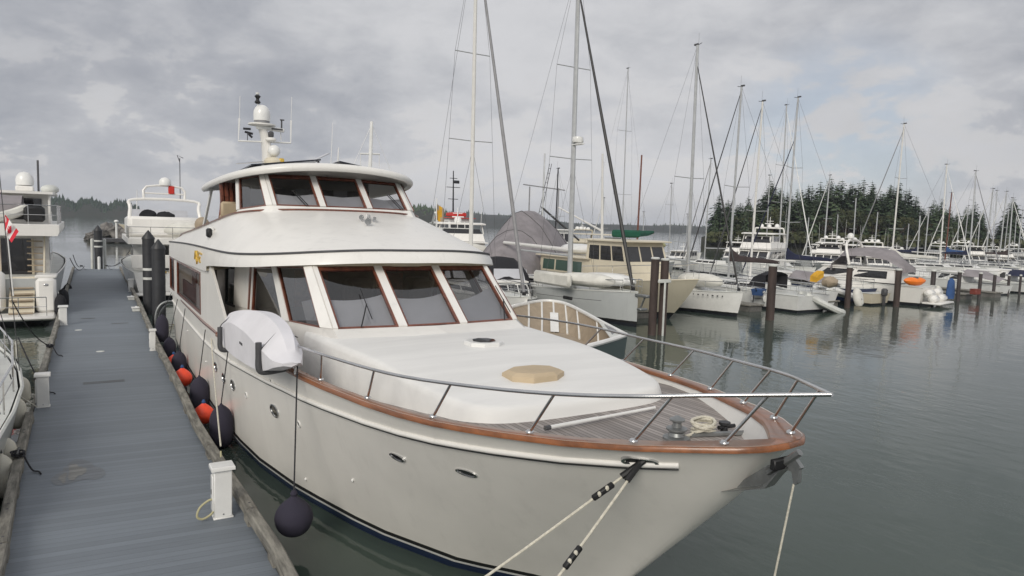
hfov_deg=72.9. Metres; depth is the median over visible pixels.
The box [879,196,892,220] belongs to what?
fir tree
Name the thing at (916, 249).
sailboat
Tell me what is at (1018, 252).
sailboat
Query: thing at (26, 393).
fender
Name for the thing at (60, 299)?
fender
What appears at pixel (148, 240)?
mooring pile
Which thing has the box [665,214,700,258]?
sailboat
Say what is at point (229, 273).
side door
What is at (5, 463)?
fender
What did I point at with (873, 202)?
fir tree
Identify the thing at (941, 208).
fir tree
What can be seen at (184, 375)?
ball fender
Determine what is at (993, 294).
finger pier
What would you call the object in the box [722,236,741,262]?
motor cruiser
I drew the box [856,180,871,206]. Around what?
fir tree
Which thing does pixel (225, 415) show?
fender
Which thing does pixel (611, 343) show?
open launch
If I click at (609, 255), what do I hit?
trawler
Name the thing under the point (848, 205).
fir tree
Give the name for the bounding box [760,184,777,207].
fir tree
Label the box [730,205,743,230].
fir tree
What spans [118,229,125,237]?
boulder
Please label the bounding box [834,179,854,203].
fir tree
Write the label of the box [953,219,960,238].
fir tree
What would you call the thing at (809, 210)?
fir tree
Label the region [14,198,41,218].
rear window
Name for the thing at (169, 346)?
fender
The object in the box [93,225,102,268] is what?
mooring pile
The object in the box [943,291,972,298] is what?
finger pier
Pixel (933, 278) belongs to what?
mooring pile
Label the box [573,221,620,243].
motor cruiser
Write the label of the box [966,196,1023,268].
sailboat
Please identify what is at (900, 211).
fir tree
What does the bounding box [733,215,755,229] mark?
broadleaf tree
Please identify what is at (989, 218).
sailboat
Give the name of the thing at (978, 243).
sailboat
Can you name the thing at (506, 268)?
runabout
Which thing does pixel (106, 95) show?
sky
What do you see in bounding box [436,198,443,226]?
signal flag
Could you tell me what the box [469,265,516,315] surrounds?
side window
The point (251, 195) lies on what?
pilothouse window
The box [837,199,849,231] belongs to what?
fir tree
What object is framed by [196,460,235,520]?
power post
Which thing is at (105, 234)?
boulder
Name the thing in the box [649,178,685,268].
sailboat
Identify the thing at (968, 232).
fir tree
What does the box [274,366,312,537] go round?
ball fender
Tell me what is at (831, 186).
fir tree
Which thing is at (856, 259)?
motor cruiser
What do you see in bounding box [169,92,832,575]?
motor yacht
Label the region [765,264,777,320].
mooring pile
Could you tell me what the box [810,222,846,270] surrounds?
motor cruiser
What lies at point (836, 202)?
fir tree
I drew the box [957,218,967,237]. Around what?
fir tree
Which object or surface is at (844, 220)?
broadleaf tree
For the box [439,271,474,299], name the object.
side window
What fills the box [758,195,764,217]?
fir tree
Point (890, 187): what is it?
fir tree
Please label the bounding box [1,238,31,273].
saloon door
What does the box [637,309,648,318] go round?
finger pier
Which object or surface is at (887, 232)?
fir tree
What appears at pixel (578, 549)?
bow line
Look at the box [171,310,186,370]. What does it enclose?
fender
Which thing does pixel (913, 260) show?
motor cruiser
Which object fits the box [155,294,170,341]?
fender
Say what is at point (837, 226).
sailboat
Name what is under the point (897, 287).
mooring pile
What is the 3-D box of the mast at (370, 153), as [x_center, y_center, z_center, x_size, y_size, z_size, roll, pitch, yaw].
[-8.864,-4.094,40.533,4.459,10.806,14.832,-1,6,-31]
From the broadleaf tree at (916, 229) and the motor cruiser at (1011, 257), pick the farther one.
the broadleaf tree at (916, 229)
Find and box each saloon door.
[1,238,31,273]
[165,246,168,269]
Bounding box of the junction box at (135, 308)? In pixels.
[131,306,139,311]
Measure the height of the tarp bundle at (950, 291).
1.500 m
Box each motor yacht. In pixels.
[0,160,66,323]
[120,155,208,299]
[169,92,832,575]
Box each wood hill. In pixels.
[51,201,127,216]
[414,209,449,226]
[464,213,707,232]
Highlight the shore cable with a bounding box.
[15,341,36,406]
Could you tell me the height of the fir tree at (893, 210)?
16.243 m
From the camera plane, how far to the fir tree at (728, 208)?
194.96 m
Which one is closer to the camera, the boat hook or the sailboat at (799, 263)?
the boat hook
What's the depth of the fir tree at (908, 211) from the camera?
198.50 m
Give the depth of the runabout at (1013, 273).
67.70 m
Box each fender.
[0,413,16,460]
[0,450,12,497]
[7,374,26,428]
[16,359,30,402]
[54,294,66,314]
[57,288,68,305]
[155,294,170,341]
[163,299,177,356]
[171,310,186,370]
[176,365,191,386]
[189,330,208,408]
[195,399,213,423]
[209,352,232,447]
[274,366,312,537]
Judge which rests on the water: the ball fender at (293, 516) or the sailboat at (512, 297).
the sailboat at (512, 297)
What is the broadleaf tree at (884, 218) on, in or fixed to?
on the wooded point
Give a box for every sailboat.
[0,180,23,452]
[430,0,530,304]
[503,0,649,326]
[547,167,575,235]
[585,67,647,240]
[592,197,614,237]
[633,43,746,316]
[639,207,645,239]
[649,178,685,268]
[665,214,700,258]
[679,76,829,312]
[681,157,737,275]
[705,91,838,304]
[721,100,818,270]
[727,172,788,262]
[737,96,876,303]
[789,217,822,264]
[800,174,852,266]
[831,211,846,243]
[833,196,865,246]
[850,123,977,286]
[866,211,894,248]
[892,161,975,273]
[897,215,944,262]
[905,223,933,259]
[908,207,961,263]
[926,168,1004,268]
[926,191,983,263]
[926,214,965,259]
[950,204,981,247]
[958,188,1023,268]
[962,212,985,247]
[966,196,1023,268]
[974,189,1018,258]
[982,190,1023,266]
[996,215,1023,249]
[999,208,1022,247]
[1003,210,1023,264]
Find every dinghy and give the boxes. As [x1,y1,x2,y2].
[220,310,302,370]
[796,290,845,312]
[813,283,852,298]
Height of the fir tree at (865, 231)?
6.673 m
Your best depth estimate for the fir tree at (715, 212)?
201.38 m
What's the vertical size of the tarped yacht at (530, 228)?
6.354 m
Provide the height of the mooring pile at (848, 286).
4.358 m
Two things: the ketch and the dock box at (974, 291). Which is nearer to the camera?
the dock box at (974, 291)
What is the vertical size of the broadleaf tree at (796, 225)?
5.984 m
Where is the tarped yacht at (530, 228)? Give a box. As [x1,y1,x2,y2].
[483,211,567,273]
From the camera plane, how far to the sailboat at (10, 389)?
13.71 m
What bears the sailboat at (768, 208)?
on the water
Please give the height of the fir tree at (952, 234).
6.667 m
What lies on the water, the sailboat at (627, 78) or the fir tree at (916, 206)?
the sailboat at (627, 78)
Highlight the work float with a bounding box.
[102,220,124,241]
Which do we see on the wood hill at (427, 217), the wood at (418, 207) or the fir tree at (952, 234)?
the wood at (418, 207)
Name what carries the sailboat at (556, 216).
on the water
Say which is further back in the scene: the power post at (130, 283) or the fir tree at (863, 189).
the fir tree at (863, 189)
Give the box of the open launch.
[511,299,627,358]
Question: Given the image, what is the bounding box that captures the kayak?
[904,277,925,285]
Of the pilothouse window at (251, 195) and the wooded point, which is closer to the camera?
the pilothouse window at (251, 195)
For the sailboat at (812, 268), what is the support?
on the water
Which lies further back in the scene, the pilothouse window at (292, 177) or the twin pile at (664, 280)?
the twin pile at (664, 280)
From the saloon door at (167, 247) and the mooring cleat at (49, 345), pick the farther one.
the saloon door at (167, 247)
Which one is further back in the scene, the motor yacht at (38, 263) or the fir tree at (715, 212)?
the fir tree at (715, 212)
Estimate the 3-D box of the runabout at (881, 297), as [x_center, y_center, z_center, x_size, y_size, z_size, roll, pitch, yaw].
[24.405,0.126,52.760,2.782,2.220,8.432,-1,6,-31]
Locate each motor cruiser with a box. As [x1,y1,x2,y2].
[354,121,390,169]
[431,195,487,250]
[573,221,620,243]
[669,237,697,260]
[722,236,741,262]
[735,208,792,274]
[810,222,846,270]
[810,229,832,256]
[836,229,864,264]
[860,233,890,265]
[889,240,917,265]
[928,241,954,258]
[949,237,987,262]
[983,244,1021,264]
[987,244,1012,263]
[1004,242,1023,259]
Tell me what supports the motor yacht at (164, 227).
on the water
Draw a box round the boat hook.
[543,406,655,430]
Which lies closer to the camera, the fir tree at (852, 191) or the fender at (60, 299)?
the fender at (60, 299)
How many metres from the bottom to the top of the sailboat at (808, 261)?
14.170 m
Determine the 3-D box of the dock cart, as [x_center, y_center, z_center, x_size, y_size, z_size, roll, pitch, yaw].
[15.809,0.428,44.583,0.800,0.975,1.417,5,6,33]
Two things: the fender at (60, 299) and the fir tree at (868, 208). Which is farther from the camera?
the fir tree at (868, 208)
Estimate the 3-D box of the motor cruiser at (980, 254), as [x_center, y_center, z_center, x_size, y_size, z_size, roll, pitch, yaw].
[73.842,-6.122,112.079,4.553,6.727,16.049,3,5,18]
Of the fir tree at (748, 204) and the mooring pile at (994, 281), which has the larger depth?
the fir tree at (748, 204)
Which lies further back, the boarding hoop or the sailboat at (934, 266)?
the sailboat at (934, 266)
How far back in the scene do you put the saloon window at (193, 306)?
20.85 m
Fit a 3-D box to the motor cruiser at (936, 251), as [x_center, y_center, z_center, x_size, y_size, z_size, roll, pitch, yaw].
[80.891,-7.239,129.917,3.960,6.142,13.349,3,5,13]
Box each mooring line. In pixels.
[11,300,47,344]
[18,337,35,372]
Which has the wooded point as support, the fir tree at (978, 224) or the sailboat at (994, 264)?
the fir tree at (978, 224)
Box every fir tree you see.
[707,196,725,231]
[708,206,723,230]
[709,213,719,232]
[719,206,731,230]
[719,214,729,231]
[725,213,737,231]
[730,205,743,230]
[738,213,751,236]
[741,198,752,217]
[746,204,752,224]
[751,210,761,229]
[756,218,768,232]
[758,179,784,207]
[758,193,774,230]
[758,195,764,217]
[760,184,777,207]
[762,192,787,231]
[776,206,792,231]
[777,189,787,206]
[777,213,793,237]
[784,199,795,229]
[790,198,809,231]
[791,189,800,209]
[792,190,807,218]
[800,208,823,237]
[803,186,815,209]
[803,202,822,224]
[805,184,815,202]
[807,182,826,207]
[811,188,832,233]
[818,190,836,215]
[819,179,835,201]
[824,186,850,230]
[831,214,839,234]
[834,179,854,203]
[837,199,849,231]
[838,191,857,233]
[843,184,859,202]
[849,192,865,233]
[850,192,859,209]
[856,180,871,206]
[859,194,872,234]
[860,220,869,237]
[865,182,876,207]
[869,191,881,210]
[869,196,886,231]
[877,191,884,214]
[878,209,901,238]
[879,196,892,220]
[881,189,904,231]
[882,185,897,207]
[891,199,908,233]
[895,182,907,209]
[895,194,906,224]
[900,190,916,216]
[901,213,924,236]
[902,209,914,233]
[910,197,925,217]
[915,206,925,225]
[926,210,944,233]
[927,200,938,223]
[928,226,939,237]
[931,199,947,221]
[936,222,949,238]
[944,211,956,226]
[948,228,956,237]
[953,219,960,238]
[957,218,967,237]
[959,224,979,238]
[963,200,985,232]
[973,215,984,233]
[976,223,986,238]
[982,215,986,235]
[991,199,1023,239]
[994,213,1006,238]
[996,211,1018,239]
[999,203,1023,240]
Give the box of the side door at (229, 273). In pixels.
[225,267,234,306]
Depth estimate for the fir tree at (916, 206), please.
202.76 m
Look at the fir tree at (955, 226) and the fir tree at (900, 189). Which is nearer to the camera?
the fir tree at (955, 226)
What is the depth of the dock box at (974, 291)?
55.43 m
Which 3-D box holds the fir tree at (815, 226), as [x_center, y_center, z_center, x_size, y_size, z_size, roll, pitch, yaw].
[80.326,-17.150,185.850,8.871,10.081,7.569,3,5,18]
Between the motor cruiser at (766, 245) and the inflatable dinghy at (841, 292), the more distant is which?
the motor cruiser at (766, 245)
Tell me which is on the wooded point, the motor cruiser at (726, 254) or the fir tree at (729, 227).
the fir tree at (729, 227)
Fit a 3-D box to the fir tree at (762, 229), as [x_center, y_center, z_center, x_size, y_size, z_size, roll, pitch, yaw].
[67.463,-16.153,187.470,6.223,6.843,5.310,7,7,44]
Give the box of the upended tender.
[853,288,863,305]
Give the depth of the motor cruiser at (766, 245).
70.11 m
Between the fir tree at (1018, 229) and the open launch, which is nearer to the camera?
the open launch
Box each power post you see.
[34,372,50,407]
[58,305,67,325]
[128,279,133,291]
[149,328,155,350]
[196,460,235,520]
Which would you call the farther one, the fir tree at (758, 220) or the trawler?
the fir tree at (758, 220)
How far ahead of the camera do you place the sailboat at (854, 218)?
106.81 m
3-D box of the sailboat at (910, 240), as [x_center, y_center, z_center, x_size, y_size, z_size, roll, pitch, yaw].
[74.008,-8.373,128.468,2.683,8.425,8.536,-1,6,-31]
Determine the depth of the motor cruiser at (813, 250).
103.60 m
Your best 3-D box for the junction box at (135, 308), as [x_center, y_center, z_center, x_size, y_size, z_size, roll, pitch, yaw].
[-17.290,0.954,31.923,0.420,0.205,0.480,-1,6,-31]
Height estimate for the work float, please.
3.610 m
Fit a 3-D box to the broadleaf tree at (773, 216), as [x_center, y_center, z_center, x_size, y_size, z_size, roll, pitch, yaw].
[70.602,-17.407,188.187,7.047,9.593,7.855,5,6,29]
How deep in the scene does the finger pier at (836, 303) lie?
47.43 m
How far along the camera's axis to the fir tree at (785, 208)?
193.39 m
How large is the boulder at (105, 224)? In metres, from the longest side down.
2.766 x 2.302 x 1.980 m
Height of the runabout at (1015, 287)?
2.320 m
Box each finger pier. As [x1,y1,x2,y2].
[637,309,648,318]
[739,301,763,311]
[828,300,839,306]
[941,287,1002,297]
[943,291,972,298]
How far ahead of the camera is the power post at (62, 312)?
27.23 m
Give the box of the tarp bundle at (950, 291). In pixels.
[946,278,954,298]
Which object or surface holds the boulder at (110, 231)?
on the boulder at (122, 231)
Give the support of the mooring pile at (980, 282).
in the water
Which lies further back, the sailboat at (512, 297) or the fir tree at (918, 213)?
the fir tree at (918, 213)
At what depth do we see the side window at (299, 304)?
13.25 m
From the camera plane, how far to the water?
16.72 m
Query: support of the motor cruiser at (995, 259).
on the water
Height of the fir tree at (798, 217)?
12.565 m
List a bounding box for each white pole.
[90,239,93,268]
[103,239,106,268]
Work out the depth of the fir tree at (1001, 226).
200.39 m
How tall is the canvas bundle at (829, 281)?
0.763 m
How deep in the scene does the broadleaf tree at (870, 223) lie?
186.86 m
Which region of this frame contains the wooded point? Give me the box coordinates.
[701,236,1003,254]
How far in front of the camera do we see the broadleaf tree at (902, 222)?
185.55 m
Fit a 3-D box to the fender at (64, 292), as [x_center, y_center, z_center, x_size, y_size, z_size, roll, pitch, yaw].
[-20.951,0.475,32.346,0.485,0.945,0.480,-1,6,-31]
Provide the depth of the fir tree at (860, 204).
193.08 m
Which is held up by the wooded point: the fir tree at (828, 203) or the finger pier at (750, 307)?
the fir tree at (828, 203)
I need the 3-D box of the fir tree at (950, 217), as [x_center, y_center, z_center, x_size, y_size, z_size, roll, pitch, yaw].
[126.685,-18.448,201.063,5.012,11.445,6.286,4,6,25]
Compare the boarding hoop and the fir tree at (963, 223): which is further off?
the fir tree at (963, 223)
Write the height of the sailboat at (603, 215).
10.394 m
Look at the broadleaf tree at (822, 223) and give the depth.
186.89 m
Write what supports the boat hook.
on the motor yacht at (437, 390)
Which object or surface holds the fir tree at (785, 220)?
on the wooded point
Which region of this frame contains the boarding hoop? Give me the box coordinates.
[154,300,172,327]
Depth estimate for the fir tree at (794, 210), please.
197.56 m
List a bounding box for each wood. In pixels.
[51,194,139,212]
[413,203,451,216]
[464,210,704,227]
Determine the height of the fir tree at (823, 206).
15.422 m
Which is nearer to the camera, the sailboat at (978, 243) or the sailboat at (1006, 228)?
the sailboat at (978, 243)
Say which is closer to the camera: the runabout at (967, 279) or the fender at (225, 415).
the fender at (225, 415)
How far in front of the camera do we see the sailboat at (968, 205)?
135.76 m
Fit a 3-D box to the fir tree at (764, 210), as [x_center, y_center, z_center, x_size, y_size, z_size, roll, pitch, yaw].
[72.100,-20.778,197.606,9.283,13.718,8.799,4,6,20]
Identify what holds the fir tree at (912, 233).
on the wooded point
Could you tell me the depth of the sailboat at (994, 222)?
117.48 m
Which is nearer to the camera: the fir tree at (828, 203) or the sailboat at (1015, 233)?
the sailboat at (1015, 233)
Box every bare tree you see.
[818,218,832,233]
[838,224,853,232]
[923,222,938,235]
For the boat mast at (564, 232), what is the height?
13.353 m
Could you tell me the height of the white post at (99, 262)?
1.000 m
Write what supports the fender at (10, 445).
hanging from the sailboat at (10, 389)
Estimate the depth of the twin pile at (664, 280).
32.16 m
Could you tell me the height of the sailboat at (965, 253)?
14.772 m
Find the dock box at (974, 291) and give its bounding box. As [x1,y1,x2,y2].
[970,288,980,294]
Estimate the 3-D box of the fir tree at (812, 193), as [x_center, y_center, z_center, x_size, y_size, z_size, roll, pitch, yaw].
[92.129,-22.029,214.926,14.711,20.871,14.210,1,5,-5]
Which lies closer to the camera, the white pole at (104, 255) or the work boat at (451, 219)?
the white pole at (104, 255)
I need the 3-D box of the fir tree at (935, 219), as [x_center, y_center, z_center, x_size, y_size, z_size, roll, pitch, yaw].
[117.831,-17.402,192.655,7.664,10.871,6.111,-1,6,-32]
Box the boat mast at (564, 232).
[523,153,578,242]
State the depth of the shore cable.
15.65 m
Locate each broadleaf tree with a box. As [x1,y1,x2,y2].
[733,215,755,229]
[757,207,785,230]
[789,220,801,231]
[809,217,824,231]
[832,208,861,232]
[848,210,868,233]
[859,215,884,233]
[866,211,893,232]
[885,215,917,234]
[912,224,927,235]
[959,224,987,237]
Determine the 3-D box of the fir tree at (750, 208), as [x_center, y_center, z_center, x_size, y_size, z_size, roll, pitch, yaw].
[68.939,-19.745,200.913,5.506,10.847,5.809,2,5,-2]
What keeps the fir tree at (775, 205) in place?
on the wooded point
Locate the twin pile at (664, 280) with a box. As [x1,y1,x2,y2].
[648,257,670,335]
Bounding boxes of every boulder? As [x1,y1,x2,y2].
[86,232,93,239]
[100,222,112,227]
[101,227,110,237]
[107,227,120,237]
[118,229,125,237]
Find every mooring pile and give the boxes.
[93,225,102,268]
[142,230,154,314]
[151,239,165,325]
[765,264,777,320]
[844,266,853,307]
[893,268,902,306]
[930,270,936,284]
[955,271,961,301]
[977,272,982,298]
[992,273,996,291]
[1007,275,1010,294]
[1018,275,1021,293]
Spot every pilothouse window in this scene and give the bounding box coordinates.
[239,175,265,208]
[268,174,319,206]
[316,176,366,208]
[361,180,407,210]
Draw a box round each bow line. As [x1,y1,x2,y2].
[485,460,645,575]
[557,460,641,575]
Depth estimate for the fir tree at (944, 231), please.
188.41 m
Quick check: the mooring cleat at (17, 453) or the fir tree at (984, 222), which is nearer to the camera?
the mooring cleat at (17, 453)
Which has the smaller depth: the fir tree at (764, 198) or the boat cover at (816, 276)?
the boat cover at (816, 276)
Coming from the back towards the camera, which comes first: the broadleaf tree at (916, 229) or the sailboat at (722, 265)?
the broadleaf tree at (916, 229)
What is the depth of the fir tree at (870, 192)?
208.89 m
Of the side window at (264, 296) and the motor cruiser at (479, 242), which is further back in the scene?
the motor cruiser at (479, 242)
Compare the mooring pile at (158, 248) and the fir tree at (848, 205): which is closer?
the mooring pile at (158, 248)
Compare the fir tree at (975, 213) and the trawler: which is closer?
the trawler
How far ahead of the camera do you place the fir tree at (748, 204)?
206.42 m
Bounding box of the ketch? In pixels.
[636,155,673,275]
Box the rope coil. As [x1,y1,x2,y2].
[686,415,716,435]
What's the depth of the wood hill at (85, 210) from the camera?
859.14 m
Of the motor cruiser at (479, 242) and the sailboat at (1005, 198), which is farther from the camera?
the sailboat at (1005, 198)
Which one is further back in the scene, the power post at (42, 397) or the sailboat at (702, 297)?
the sailboat at (702, 297)
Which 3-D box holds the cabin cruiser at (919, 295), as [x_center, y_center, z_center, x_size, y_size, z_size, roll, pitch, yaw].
[26.850,-1.535,54.011,3.960,5.450,12.732,-3,7,-43]
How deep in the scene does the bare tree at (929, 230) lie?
192.02 m
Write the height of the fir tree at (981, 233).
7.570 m
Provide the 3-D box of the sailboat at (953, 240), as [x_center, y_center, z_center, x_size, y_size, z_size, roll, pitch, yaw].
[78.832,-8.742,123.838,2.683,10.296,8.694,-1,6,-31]
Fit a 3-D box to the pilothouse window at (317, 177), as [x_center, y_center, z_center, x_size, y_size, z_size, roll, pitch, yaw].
[-4.324,-2.400,17.512,1.040,0.836,1.000,-1,6,-31]
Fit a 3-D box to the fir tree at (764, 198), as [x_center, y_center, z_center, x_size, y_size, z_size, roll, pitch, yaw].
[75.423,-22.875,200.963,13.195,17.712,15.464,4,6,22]
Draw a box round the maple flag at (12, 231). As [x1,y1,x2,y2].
[5,213,18,295]
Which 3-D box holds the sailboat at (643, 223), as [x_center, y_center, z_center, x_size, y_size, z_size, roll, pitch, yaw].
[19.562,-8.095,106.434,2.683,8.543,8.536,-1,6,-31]
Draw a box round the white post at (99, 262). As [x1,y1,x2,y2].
[97,257,100,268]
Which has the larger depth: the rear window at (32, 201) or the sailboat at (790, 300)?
the sailboat at (790, 300)
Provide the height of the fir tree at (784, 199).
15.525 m
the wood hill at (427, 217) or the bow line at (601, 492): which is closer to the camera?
the bow line at (601, 492)
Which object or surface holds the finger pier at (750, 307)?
on the water
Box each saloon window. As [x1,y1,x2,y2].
[169,256,173,290]
[176,260,200,314]
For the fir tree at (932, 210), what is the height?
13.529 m
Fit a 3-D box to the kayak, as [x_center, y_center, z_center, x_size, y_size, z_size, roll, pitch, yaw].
[28.924,-0.491,49.798,1.920,0.657,0.627,1,5,-14]
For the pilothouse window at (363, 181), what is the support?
in the motor yacht at (437, 390)
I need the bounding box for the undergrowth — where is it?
[706,230,1023,251]
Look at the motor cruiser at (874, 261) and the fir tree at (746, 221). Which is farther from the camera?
the fir tree at (746, 221)
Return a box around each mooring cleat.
[10,447,41,473]
[45,343,62,356]
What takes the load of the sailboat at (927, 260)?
on the water
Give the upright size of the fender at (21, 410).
1.181 m
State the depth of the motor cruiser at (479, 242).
55.47 m
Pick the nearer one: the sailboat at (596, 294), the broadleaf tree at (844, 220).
the sailboat at (596, 294)
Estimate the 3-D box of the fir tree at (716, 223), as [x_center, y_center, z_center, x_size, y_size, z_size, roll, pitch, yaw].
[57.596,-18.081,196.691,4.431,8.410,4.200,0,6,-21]
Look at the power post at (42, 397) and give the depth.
15.78 m
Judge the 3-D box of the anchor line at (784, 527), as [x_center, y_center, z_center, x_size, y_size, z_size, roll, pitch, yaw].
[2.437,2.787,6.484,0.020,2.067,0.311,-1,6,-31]
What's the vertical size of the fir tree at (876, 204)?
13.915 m
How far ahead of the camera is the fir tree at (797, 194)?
201.64 m
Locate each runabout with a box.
[488,256,537,300]
[747,270,840,287]
[814,274,890,305]
[912,265,926,270]
[918,269,1012,294]
[961,268,1023,283]
[966,269,1023,293]
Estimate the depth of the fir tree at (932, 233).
186.88 m
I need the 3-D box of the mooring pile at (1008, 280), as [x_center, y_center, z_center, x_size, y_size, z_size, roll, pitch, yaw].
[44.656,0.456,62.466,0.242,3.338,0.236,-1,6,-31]
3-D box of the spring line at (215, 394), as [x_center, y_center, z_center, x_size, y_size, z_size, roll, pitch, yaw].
[-6.350,2.073,14.836,0.028,1.281,4.635,-1,6,-25]
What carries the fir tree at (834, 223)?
on the wooded point
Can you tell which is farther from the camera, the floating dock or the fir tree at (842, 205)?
the fir tree at (842, 205)
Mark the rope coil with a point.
(710, 425)
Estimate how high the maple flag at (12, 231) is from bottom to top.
3.452 m
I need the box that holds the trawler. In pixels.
[536,154,699,318]
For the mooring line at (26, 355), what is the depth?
17.89 m
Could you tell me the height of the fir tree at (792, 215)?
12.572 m
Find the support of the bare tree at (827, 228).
on the wooded point
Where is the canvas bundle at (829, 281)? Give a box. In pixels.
[821,276,837,287]
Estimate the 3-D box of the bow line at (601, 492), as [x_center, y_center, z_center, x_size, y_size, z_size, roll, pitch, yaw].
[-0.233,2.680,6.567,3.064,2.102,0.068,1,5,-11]
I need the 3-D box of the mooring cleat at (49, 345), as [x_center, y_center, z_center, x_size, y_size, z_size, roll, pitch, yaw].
[-14.216,1.924,21.471,0.718,0.348,0.251,5,6,28]
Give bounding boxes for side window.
[251,267,280,316]
[277,266,319,327]
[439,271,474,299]
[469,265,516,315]
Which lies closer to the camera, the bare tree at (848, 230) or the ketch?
the ketch
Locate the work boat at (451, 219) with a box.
[435,171,475,229]
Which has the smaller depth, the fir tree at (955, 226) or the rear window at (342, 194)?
the rear window at (342, 194)
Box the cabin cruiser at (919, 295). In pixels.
[778,233,953,305]
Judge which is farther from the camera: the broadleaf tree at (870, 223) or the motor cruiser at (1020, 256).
the broadleaf tree at (870, 223)
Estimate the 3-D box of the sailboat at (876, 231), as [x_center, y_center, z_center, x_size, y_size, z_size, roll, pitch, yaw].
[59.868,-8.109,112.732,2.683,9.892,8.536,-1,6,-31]
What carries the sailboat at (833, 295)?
on the water
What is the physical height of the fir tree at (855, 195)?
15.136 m
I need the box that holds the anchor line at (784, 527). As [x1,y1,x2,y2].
[774,484,794,575]
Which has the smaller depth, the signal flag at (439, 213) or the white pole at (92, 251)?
the white pole at (92, 251)
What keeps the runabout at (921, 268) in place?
on the water
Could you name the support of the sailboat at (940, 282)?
on the water
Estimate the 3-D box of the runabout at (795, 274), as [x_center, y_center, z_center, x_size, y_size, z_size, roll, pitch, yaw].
[21.854,-0.223,54.455,2.782,2.450,8.432,-1,6,-31]
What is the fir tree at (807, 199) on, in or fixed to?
on the wooded point
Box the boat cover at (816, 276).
[810,271,823,281]
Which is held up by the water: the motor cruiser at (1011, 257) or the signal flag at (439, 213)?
the motor cruiser at (1011, 257)
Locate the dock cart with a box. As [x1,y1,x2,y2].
[751,288,765,301]
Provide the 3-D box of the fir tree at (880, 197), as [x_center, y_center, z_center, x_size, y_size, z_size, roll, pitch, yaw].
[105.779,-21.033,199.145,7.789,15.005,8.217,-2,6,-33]
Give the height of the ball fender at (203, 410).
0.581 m
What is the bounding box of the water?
[0,215,1023,575]
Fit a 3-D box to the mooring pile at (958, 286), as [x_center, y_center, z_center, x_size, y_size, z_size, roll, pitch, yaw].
[35.080,0.596,54.553,0.329,3.912,0.321,-1,6,-31]
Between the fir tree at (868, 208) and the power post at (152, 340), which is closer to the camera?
the power post at (152, 340)
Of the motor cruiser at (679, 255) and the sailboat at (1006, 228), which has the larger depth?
the sailboat at (1006, 228)
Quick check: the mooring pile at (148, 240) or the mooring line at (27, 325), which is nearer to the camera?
the mooring line at (27, 325)
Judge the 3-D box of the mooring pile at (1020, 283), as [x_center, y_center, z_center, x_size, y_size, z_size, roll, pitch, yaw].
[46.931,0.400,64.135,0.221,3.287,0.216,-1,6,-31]
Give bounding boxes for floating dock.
[0,266,298,575]
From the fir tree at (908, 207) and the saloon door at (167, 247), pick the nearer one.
the saloon door at (167, 247)
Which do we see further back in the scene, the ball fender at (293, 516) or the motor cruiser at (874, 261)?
the motor cruiser at (874, 261)
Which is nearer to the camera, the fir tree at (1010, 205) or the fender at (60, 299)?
the fender at (60, 299)
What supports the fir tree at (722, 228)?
on the wooded point
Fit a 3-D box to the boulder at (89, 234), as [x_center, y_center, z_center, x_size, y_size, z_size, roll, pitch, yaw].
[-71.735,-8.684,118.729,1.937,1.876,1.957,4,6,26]
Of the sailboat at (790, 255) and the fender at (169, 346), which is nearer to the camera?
the fender at (169, 346)
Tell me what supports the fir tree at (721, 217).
on the wooded point
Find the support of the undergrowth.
on the wooded point
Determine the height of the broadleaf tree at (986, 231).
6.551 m
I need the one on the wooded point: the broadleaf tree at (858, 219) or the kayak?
the broadleaf tree at (858, 219)
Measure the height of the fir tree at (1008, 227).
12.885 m
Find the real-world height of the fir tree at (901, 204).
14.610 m
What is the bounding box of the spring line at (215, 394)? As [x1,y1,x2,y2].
[210,338,220,446]
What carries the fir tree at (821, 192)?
on the wooded point
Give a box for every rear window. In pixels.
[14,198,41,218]
[296,189,346,197]
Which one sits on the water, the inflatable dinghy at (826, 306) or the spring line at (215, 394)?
the inflatable dinghy at (826, 306)
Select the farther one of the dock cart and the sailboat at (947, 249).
the sailboat at (947, 249)
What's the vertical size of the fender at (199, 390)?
2.105 m
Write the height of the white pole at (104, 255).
3.300 m
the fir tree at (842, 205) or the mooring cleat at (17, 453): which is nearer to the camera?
the mooring cleat at (17, 453)
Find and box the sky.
[0,0,1023,238]
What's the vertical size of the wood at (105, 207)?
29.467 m
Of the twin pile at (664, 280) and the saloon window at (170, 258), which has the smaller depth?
the saloon window at (170, 258)

